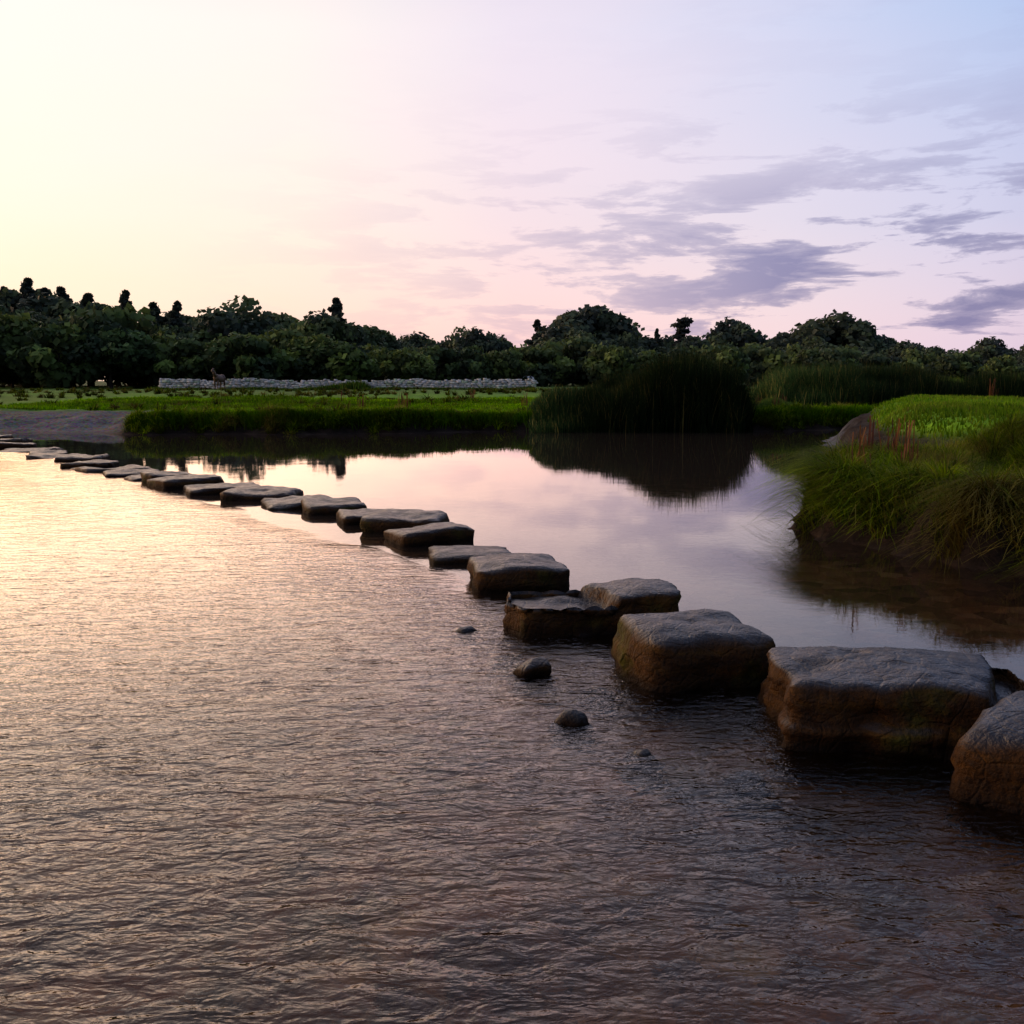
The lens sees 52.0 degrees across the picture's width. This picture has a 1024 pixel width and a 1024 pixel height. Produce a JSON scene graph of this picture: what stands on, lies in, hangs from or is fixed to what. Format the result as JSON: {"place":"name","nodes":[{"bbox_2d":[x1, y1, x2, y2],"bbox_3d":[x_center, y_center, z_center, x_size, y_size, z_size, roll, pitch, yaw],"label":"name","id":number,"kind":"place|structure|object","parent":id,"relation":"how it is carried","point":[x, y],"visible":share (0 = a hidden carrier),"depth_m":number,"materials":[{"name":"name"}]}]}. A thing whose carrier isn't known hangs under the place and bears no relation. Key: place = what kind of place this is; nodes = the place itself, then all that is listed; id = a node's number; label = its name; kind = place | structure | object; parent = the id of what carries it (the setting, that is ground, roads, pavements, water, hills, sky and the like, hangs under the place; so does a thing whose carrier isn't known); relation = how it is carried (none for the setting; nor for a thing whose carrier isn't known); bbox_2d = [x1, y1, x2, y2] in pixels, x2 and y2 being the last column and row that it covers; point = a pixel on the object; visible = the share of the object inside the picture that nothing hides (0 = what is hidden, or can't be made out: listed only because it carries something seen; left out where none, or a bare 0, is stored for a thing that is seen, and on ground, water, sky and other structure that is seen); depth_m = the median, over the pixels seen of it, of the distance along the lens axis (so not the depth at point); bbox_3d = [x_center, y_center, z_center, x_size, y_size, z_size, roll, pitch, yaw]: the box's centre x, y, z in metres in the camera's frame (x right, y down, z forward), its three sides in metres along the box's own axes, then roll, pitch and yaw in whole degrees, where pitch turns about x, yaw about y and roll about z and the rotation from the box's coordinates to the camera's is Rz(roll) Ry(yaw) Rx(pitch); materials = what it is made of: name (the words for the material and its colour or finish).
{"place":"outdoors","nodes":[
{"label":"outdoors","id":0,"kind":"place"},
{"bbox_2d":[341,388,527,407],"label":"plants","id":1,"kind":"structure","parent":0,"point":[472,396],"depth_m":38.03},
{"bbox_2d":[0,394,881,434],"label":"bank grass","id":2,"kind":"structure","parent":0,"point":[505,404],"depth_m":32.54,"materials":[{"name":"plant"}]},
{"bbox_2d":[0,429,1023,1023],"bbox_3d":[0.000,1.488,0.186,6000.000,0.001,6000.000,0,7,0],"label":"river water","id":3,"kind":"structure","parent":0,"point":[260,763],"depth_m":4.06,"materials":[{"name":"grey"}]},
{"bbox_2d":[60,459,118,467],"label":"stepping stone","id":4,"kind":"object","parent":3,"relation":"in","point":[101,463],"visible":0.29,"depth_m":18.18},
{"bbox_2d":[0,381,1023,575],"bbox_3d":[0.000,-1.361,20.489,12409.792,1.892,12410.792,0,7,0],"label":"terrain","id":5,"kind":"structure","parent":0,"point":[12,420],"depth_m":27.59,"materials":[{"name":"plant"}]},
{"bbox_2d":[0,287,20,312],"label":"broad tree","id":6,"kind":"object","parent":5,"relation":"on","point":[6,300],"visible":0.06,"depth_m":162.77,"materials":[{"name":"green plant"}]},
{"bbox_2d":[0,310,25,380],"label":"tree","id":7,"kind":"object","parent":5,"relation":"on","point":[3,330],"visible":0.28,"depth_m":116.74,"materials":[{"name":"green plant"}]},
{"bbox_2d":[0,314,31,381],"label":"broad tree","id":8,"kind":"object","parent":5,"relation":"on","point":[10,372],"visible":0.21,"depth_m":116.93,"materials":[{"name":"green plant"}]},
{"bbox_2d":[0,442,36,448],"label":"stepping stone","id":9,"kind":"object","parent":5,"relation":"on","point":[4,445],"visible":0.34,"depth_m":23.37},
{"bbox_2d":[0,312,46,387],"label":"tree","id":10,"kind":"object","parent":5,"relation":"on","point":[17,330],"visible":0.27,"depth_m":118.75,"materials":[{"name":"green plant"}]},
{"bbox_2d":[13,277,36,308],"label":"conifer tree","id":11,"kind":"object","parent":5,"relation":"on","point":[26,290],"visible":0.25,"depth_m":161.50,"materials":[{"name":"green plant"}]},
{"bbox_2d":[0,447,61,452],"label":"stepping stone","id":12,"kind":"object","parent":5,"relation":"on","point":[26,450],"visible":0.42,"depth_m":22.54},
{"bbox_2d":[10,291,81,386],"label":"broad tree","id":13,"kind":"object","parent":5,"relation":"on","point":[53,307],"visible":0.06,"depth_m":152.32,"materials":[{"name":"green plant"}]},
{"bbox_2d":[4,322,113,387],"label":"tree","id":14,"kind":"object","parent":5,"relation":"on","point":[34,360],"visible":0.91,"depth_m":114.28,"materials":[{"name":"green plant"}]},
{"bbox_2d":[25,453,92,458],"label":"stepping stone","id":15,"kind":"object","parent":5,"relation":"on","point":[43,456],"visible":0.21,"depth_m":20.69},
{"bbox_2d":[54,454,110,461],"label":"stepping stone","id":16,"kind":"object","parent":5,"relation":"on","point":[71,458],"visible":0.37,"depth_m":19.63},
{"bbox_2d":[57,320,158,387],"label":"broad tree","id":17,"kind":"object","parent":5,"relation":"on","point":[122,347],"visible":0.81,"depth_m":117.27,"materials":[{"name":"green plant"}]},
{"bbox_2d":[66,301,152,386],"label":"broad tree","id":18,"kind":"object","parent":5,"relation":"on","point":[96,305],"visible":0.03,"depth_m":147.86,"materials":[{"name":"green plant"}]},
{"bbox_2d":[58,302,163,387],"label":"tree","id":19,"kind":"object","parent":5,"relation":"on","point":[83,319],"visible":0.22,"depth_m":121.77,"materials":[{"name":"green plant"}]},
{"bbox_2d":[70,464,151,472],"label":"stepping stone","id":20,"kind":"object","parent":5,"relation":"on","point":[86,469],"visible":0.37,"depth_m":17.73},
{"bbox_2d":[103,469,158,476],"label":"stepping stone","id":21,"kind":"object","parent":5,"relation":"on","point":[117,473],"visible":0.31,"depth_m":16.80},
{"bbox_2d":[116,330,179,387],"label":"tree","id":22,"kind":"object","parent":5,"relation":"on","point":[143,381],"visible":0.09,"depth_m":127.69,"materials":[{"name":"green plant"}]},
{"bbox_2d":[148,302,169,335],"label":"conifer tree","id":23,"kind":"object","parent":5,"relation":"on","point":[155,311],"visible":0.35,"depth_m":166.88,"materials":[{"name":"green plant"}]},
{"bbox_2d":[140,471,190,482],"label":"stepping stone","id":24,"kind":"object","parent":5,"relation":"on","point":[145,476],"visible":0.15,"depth_m":15.69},
{"bbox_2d":[139,337,213,386],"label":"tree","id":25,"kind":"object","parent":5,"relation":"on","point":[165,366],"visible":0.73,"depth_m":120.75,"materials":[{"name":"green plant"}]},
{"bbox_2d":[155,324,198,341],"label":"broad tree","id":26,"kind":"object","parent":5,"relation":"on","point":[168,332],"visible":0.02,"depth_m":156.19,"materials":[{"name":"green plant"}]},
{"bbox_2d":[165,300,189,334],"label":"conifer tree","id":27,"kind":"object","parent":5,"relation":"on","point":[173,314],"visible":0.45,"depth_m":176.30,"materials":[{"name":"green plant"}]},
{"bbox_2d":[147,474,223,489],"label":"stepping stone","id":28,"kind":"object","parent":5,"relation":"on","point":[173,482],"visible":0.36,"depth_m":14.91,"materials":[{"name":"stone"}]},
{"bbox_2d":[173,340,236,384],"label":"tree","id":29,"kind":"object","parent":5,"relation":"on","point":[178,362],"visible":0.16,"depth_m":122.26,"materials":[{"name":"green plant"}]},
{"bbox_2d":[183,482,260,495],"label":"stepping stone","id":30,"kind":"object","parent":5,"relation":"on","point":[204,489],"visible":0.23,"depth_m":14.19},
{"bbox_2d":[182,295,296,344],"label":"broad tree","id":31,"kind":"object","parent":5,"relation":"on","point":[213,325],"visible":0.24,"depth_m":164.25,"materials":[{"name":"green plant"}]},
{"bbox_2d":[202,331,293,383],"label":"tree","id":32,"kind":"object","parent":5,"relation":"on","point":[261,361],"visible":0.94,"depth_m":117.43,"materials":[{"name":"green plant"}]},
{"bbox_2d":[220,485,303,500],"bbox_3d":[-3.236,-0.006,13.684,1.000,0.622,0.908,0,7,0],"label":"stepping stone","id":33,"kind":"object","parent":5,"relation":"on","point":[251,493],"visible":0.34,"depth_m":13.37,"materials":[{"name":"stone"}]},
{"bbox_2d":[243,327,306,386],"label":"tree","id":34,"kind":"object","parent":5,"relation":"on","point":[278,335],"visible":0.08,"depth_m":125.54,"materials":[{"name":"green plant"}]},
{"bbox_2d":[254,310,298,334],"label":"broad tree","id":35,"kind":"object","parent":5,"relation":"on","point":[279,318],"visible":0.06,"depth_m":176.85,"materials":[{"name":"green plant"}]},
{"bbox_2d":[261,494,331,509],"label":"stepping stone","id":36,"kind":"object","parent":5,"relation":"on","point":[292,502],"visible":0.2,"depth_m":12.60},
{"bbox_2d":[277,333,328,381],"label":"tree","id":37,"kind":"object","parent":5,"relation":"on","point":[288,345],"visible":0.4,"depth_m":122.01,"materials":[{"name":"green plant"}]},
{"bbox_2d":[290,308,367,346],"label":"broad tree","id":38,"kind":"object","parent":5,"relation":"on","point":[324,322],"visible":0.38,"depth_m":153.26,"materials":[{"name":"green plant"}]},
{"bbox_2d":[288,333,369,380],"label":"broad tree","id":39,"kind":"object","parent":5,"relation":"on","point":[321,353],"visible":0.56,"depth_m":121.26,"materials":[{"name":"green plant"}]},
{"bbox_2d":[301,497,366,515],"bbox_3d":[-2.079,0.171,12.219,0.744,0.634,0.770,-2,7,-18],"label":"stepping stone","id":40,"kind":"object","parent":5,"relation":"on","point":[311,506],"visible":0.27,"depth_m":11.96,"materials":[{"name":"stone"}]},
{"bbox_2d":[327,297,346,321],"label":"conifer tree","id":41,"kind":"object","parent":5,"relation":"on","point":[335,308],"visible":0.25,"depth_m":181.28,"materials":[{"name":"green plant"}]},
{"bbox_2d":[147,379,535,390],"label":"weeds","id":42,"kind":"object","parent":5,"relation":"on","point":[353,385],"visible":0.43,"depth_m":97.07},
{"bbox_2d":[310,340,381,381],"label":"tree","id":43,"kind":"object","parent":5,"relation":"on","point":[368,368],"visible":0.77,"depth_m":120.95,"materials":[{"name":"green plant"}]},
{"bbox_2d":[158,378,537,390],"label":"dry stone wall","id":44,"kind":"structure","parent":5,"relation":"on","point":[272,383],"depth_m":97.96,"materials":[{"name":"stone"}]},
{"bbox_2d":[337,319,387,346],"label":"broad tree","id":45,"kind":"object","parent":5,"relation":"on","point":[374,337],"visible":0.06,"depth_m":160.90,"materials":[{"name":"green plant"}]},
{"bbox_2d":[336,508,392,524],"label":"stepping stone","id":46,"kind":"object","parent":5,"relation":"on","point":[348,517],"visible":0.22,"depth_m":11.20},
{"bbox_2d":[360,344,400,385],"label":"tree","id":47,"kind":"object","parent":5,"relation":"on","point":[377,353],"visible":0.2,"depth_m":135.30,"materials":[{"name":"green plant"}]},
{"bbox_2d":[365,326,403,351],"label":"broad tree","id":48,"kind":"object","parent":5,"relation":"on","point":[390,341],"visible":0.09,"depth_m":174.82,"materials":[{"name":"green plant"}]},
{"bbox_2d":[360,508,449,532],"bbox_3d":[-1.077,0.336,10.778,0.845,0.663,0.755,1,7,7],"label":"stepping stone","id":49,"kind":"object","parent":5,"relation":"on","point":[382,521],"visible":0.23,"depth_m":10.47,"materials":[{"name":"stone"}]},
{"bbox_2d":[379,346,436,385],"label":"tree","id":50,"kind":"object","parent":5,"relation":"on","point":[416,365],"visible":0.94,"depth_m":133.16,"materials":[{"name":"green plant"}]},
{"bbox_2d":[399,331,437,348],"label":"broad tree","id":51,"kind":"object","parent":5,"relation":"on","point":[418,340],"visible":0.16,"depth_m":226.12,"materials":[{"name":"green plant"}]},
{"bbox_2d":[383,522,474,546],"bbox_3d":[-0.800,0.437,9.997,0.772,0.656,0.727,-4,8,-27],"label":"stepping stone","id":52,"kind":"object","parent":5,"relation":"on","point":[438,533],"visible":0.29,"depth_m":9.73,"materials":[{"name":"stone"}]},
{"bbox_2d":[0,385,867,411],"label":"pasture grass tufts","id":53,"kind":"object","parent":5,"relation":"on","point":[214,395],"visible":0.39,"depth_m":62.38,"materials":[{"name":"plant"}]},
{"bbox_2d":[404,344,463,386],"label":"tree","id":54,"kind":"object","parent":5,"relation":"on","point":[445,359],"visible":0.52,"depth_m":141.97,"materials":[{"name":"green plant"}]},
{"bbox_2d":[441,326,468,348],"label":"broad tree","id":55,"kind":"object","parent":5,"relation":"on","point":[448,343],"visible":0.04,"depth_m":220.63,"materials":[{"name":"green plant"}]},
{"bbox_2d":[429,545,510,563],"bbox_3d":[-0.356,0.599,9.008,0.737,0.579,0.653,-1,7,-6],"label":"stepping stone","id":56,"kind":"object","parent":5,"relation":"on","point":[458,554],"visible":0.24,"depth_m":8.83,"materials":[{"name":"stone"}]},
{"bbox_2d":[452,345,493,384],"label":"tree","id":57,"kind":"object","parent":5,"relation":"on","point":[472,364],"visible":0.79,"depth_m":142.47,"materials":[{"name":"green plant"}]},
{"bbox_2d":[452,326,505,355],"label":"broad tree","id":58,"kind":"object","parent":5,"relation":"on","point":[475,336],"visible":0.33,"depth_m":191.76,"materials":[{"name":"green plant"}]},
{"bbox_2d":[483,347,530,382],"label":"tree","id":59,"kind":"object","parent":5,"relation":"on","point":[508,364],"visible":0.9,"depth_m":145.14,"materials":[{"name":"green plant"}]},
{"bbox_2d":[467,553,569,591],"bbox_3d":[0.052,0.680,7.913,0.761,0.690,0.746,-1,7,-8],"label":"stepping stone","id":60,"kind":"object","parent":5,"relation":"on","point":[508,572],"visible":0.34,"depth_m":7.58,"materials":[{"name":"stone"}]},
{"bbox_2d":[513,656,551,677],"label":"rock","id":61,"kind":"object","parent":5,"relation":"on","point":[535,666],"visible":0.09,"depth_m":5.38,"materials":[{"name":"stone"}]},
{"bbox_2d":[513,343,573,386],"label":"tree","id":62,"kind":"object","parent":5,"relation":"on","point":[540,373],"visible":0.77,"depth_m":152.05,"materials":[{"name":"green plant"}]},
{"bbox_2d":[530,323,599,385],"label":"broad tree","id":63,"kind":"object","parent":5,"relation":"on","point":[559,333],"visible":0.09,"depth_m":201.58,"materials":[{"name":"green plant"}]},
{"bbox_2d":[535,336,602,385],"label":"tree","id":64,"kind":"object","parent":5,"relation":"on","point":[580,346],"visible":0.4,"depth_m":156.39,"materials":[{"name":"green plant"}]},
{"bbox_2d":[554,708,588,725],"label":"rock","id":65,"kind":"object","parent":5,"relation":"on","point":[571,717],"visible":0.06,"depth_m":4.62,"materials":[{"name":"stone"}]},
{"bbox_2d":[532,304,636,345],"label":"broad tree","id":66,"kind":"object","parent":5,"relation":"on","point":[587,318],"visible":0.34,"depth_m":207.08,"materials":[{"name":"green plant"}]},
{"bbox_2d":[502,578,681,638],"bbox_3d":[0.496,0.819,6.510,1.139,0.761,0.608,-1,7,-8],"label":"stepping stone","id":67,"kind":"object","parent":5,"relation":"on","point":[595,609],"visible":0.34,"depth_m":6.27,"materials":[{"name":"stone"}]},
{"bbox_2d":[582,342,634,383],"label":"tree","id":68,"kind":"object","parent":5,"relation":"on","point":[616,359],"visible":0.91,"depth_m":150.20,"materials":[{"name":"green plant"}]},
{"bbox_2d":[608,331,650,355],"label":"broad tree","id":69,"kind":"object","parent":5,"relation":"on","point":[626,337],"visible":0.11,"depth_m":202.25,"materials":[{"name":"green plant"}]},
{"bbox_2d":[523,345,764,432],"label":"reeds","id":70,"kind":"object","parent":5,"relation":"on","point":[688,393],"visible":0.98,"depth_m":30.89,"materials":[{"name":"plant"}]},
{"bbox_2d":[624,349,668,373],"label":"tree","id":71,"kind":"object","parent":5,"relation":"on","point":[641,360],"visible":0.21,"depth_m":152.15,"materials":[{"name":"green plant"}]},
{"bbox_2d":[629,335,671,353],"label":"broad tree","id":72,"kind":"object","parent":5,"relation":"on","point":[651,343],"visible":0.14,"depth_m":204.38,"materials":[{"name":"green plant"}]},
{"bbox_2d":[670,316,693,345],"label":"pine tree","id":73,"kind":"object","parent":5,"relation":"on","point":[681,325],"visible":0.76,"depth_m":225.75,"materials":[{"name":"green plant"}]},
{"bbox_2d":[668,345,701,361],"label":"tree","id":74,"kind":"object","parent":5,"relation":"on","point":[674,350],"visible":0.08,"depth_m":163.12,"materials":[{"name":"green plant"}]},
{"bbox_2d":[611,609,775,692],"bbox_3d":[0.920,0.941,5.458,0.799,0.781,0.755,-2,7,-13],"label":"stepping stone","id":75,"kind":"object","parent":5,"relation":"on","point":[679,651],"visible":0.47,"depth_m":5.17,"materials":[{"name":"stone"}]},
{"bbox_2d":[675,335,715,353],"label":"broad tree","id":76,"kind":"object","parent":5,"relation":"on","point":[689,340],"visible":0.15,"depth_m":203.83,"materials":[{"name":"green plant"}]},
{"bbox_2d":[697,342,751,381],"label":"tree","id":77,"kind":"object","parent":5,"relation":"on","point":[736,355],"visible":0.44,"depth_m":147.20,"materials":[{"name":"green plant"}]},
{"bbox_2d":[701,316,770,347],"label":"broad tree","id":78,"kind":"object","parent":5,"relation":"on","point":[741,333],"visible":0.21,"depth_m":220.95,"materials":[{"name":"green plant"}]},
{"bbox_2d":[740,343,787,386],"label":"tree","id":79,"kind":"object","parent":5,"relation":"on","point":[761,361],"visible":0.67,"depth_m":161.41,"materials":[{"name":"green plant"}]},
{"bbox_2d":[749,338,786,351],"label":"broad tree","id":80,"kind":"object","parent":5,"relation":"on","point":[775,343],"visible":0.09,"depth_m":212.46,"materials":[{"name":"green plant"}]},
{"bbox_2d":[751,396,796,408],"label":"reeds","id":81,"kind":"object","parent":5,"relation":"on","point":[767,400],"visible":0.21,"depth_m":33.75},
{"bbox_2d":[768,332,803,345],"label":"broad tree","id":82,"kind":"object","parent":5,"relation":"on","point":[786,337],"visible":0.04,"depth_m":221.73,"materials":[{"name":"green plant"}]},
{"bbox_2d":[781,342,820,371],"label":"tree","id":83,"kind":"object","parent":5,"relation":"on","point":[790,351],"visible":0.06,"depth_m":161.25,"materials":[{"name":"green plant"}]},
{"bbox_2d":[784,347,819,370],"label":"broad tree","id":84,"kind":"object","parent":5,"relation":"on","point":[807,355],"visible":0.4,"depth_m":153.02,"materials":[{"name":"green plant"}]},
{"bbox_2d":[789,309,891,353],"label":"broad tree","id":85,"kind":"object","parent":5,"relation":"on","point":[849,331],"visible":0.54,"depth_m":217.09,"materials":[{"name":"green plant"}]},
{"bbox_2d":[816,344,868,370],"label":"tree","id":86,"kind":"object","parent":5,"relation":"on","point":[838,355],"visible":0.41,"depth_m":150.57,"materials":[{"name":"green plant"}]},
{"bbox_2d":[729,405,1023,584],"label":"bank grass clumps","id":87,"kind":"object","parent":5,"relation":"on","point":[940,476],"visible":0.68,"depth_m":9.64,"materials":[{"name":"plant"}]},
{"bbox_2d":[859,334,896,351],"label":"broad tree","id":88,"kind":"object","parent":5,"relation":"on","point":[878,337],"visible":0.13,"depth_m":218.01,"materials":[{"name":"green plant"}]},
{"bbox_2d":[858,351,898,370],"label":"tree","id":89,"kind":"object","parent":5,"relation":"on","point":[866,358],"visible":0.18,"depth_m":161.51,"materials":[{"name":"green plant"}]},
{"bbox_2d":[846,416,921,467],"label":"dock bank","id":90,"kind":"structure","parent":5,"relation":"on","point":[860,441],"depth_m":10.91,"materials":[{"name":"plant"}]},
{"bbox_2d":[745,358,1023,406],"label":"reeds","id":91,"kind":"object","parent":5,"relation":"on","point":[819,384],"visible":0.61,"depth_m":36.68,"materials":[{"name":"plant"}]},
{"bbox_2d":[757,646,1023,760],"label":"stepping stone","id":92,"kind":"object","parent":5,"relation":"on","point":[908,703],"visible":0.48,"depth_m":4.26,"materials":[{"name":"stone"}]},
{"bbox_2d":[873,340,917,356],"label":"broad tree","id":93,"kind":"object","parent":5,"relation":"on","point":[897,348],"visible":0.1,"depth_m":205.92,"materials":[{"name":"green plant"}]},
{"bbox_2d":[894,347,938,369],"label":"tree","id":94,"kind":"object","parent":5,"relation":"on","point":[911,356],"visible":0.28,"depth_m":157.96,"materials":[{"name":"green plant"}]},
{"bbox_2d":[920,360,956,379],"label":"broad tree","id":95,"kind":"object","parent":5,"relation":"on","point":[930,366],"visible":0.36,"depth_m":152.88,"materials":[{"name":"green plant"}]},
{"bbox_2d":[867,394,1023,440],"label":"turf grass","id":96,"kind":"structure","parent":5,"relation":"on","point":[951,405],"depth_m":17.11,"materials":[{"name":"plant"}]},
{"bbox_2d":[934,350,983,380],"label":"tree","id":97,"kind":"object","parent":5,"relation":"on","point":[960,363],"visible":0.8,"depth_m":151.54,"materials":[{"name":"green plant"}]},
{"bbox_2d":[949,690,1023,814],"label":"stepping stone","id":98,"kind":"object","parent":5,"relation":"on","point":[987,759],"visible":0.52,"depth_m":3.74,"materials":[{"name":"stone"}]},
{"bbox_2d":[960,336,1017,365],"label":"broad tree","id":99,"kind":"object","parent":5,"relation":"on","point":[986,348],"visible":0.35,"depth_m":222.35,"materials":[{"name":"green plant"}]},
{"bbox_2d":[977,354,1023,376],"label":"tree","id":100,"kind":"object","parent":5,"relation":"on","point":[998,363],"visible":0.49,"depth_m":142.03,"materials":[{"name":"green plant"}]},
{"bbox_2d":[0,0,1023,380],"label":"sky","id":101,"kind":"structure","parent":0,"point":[433,168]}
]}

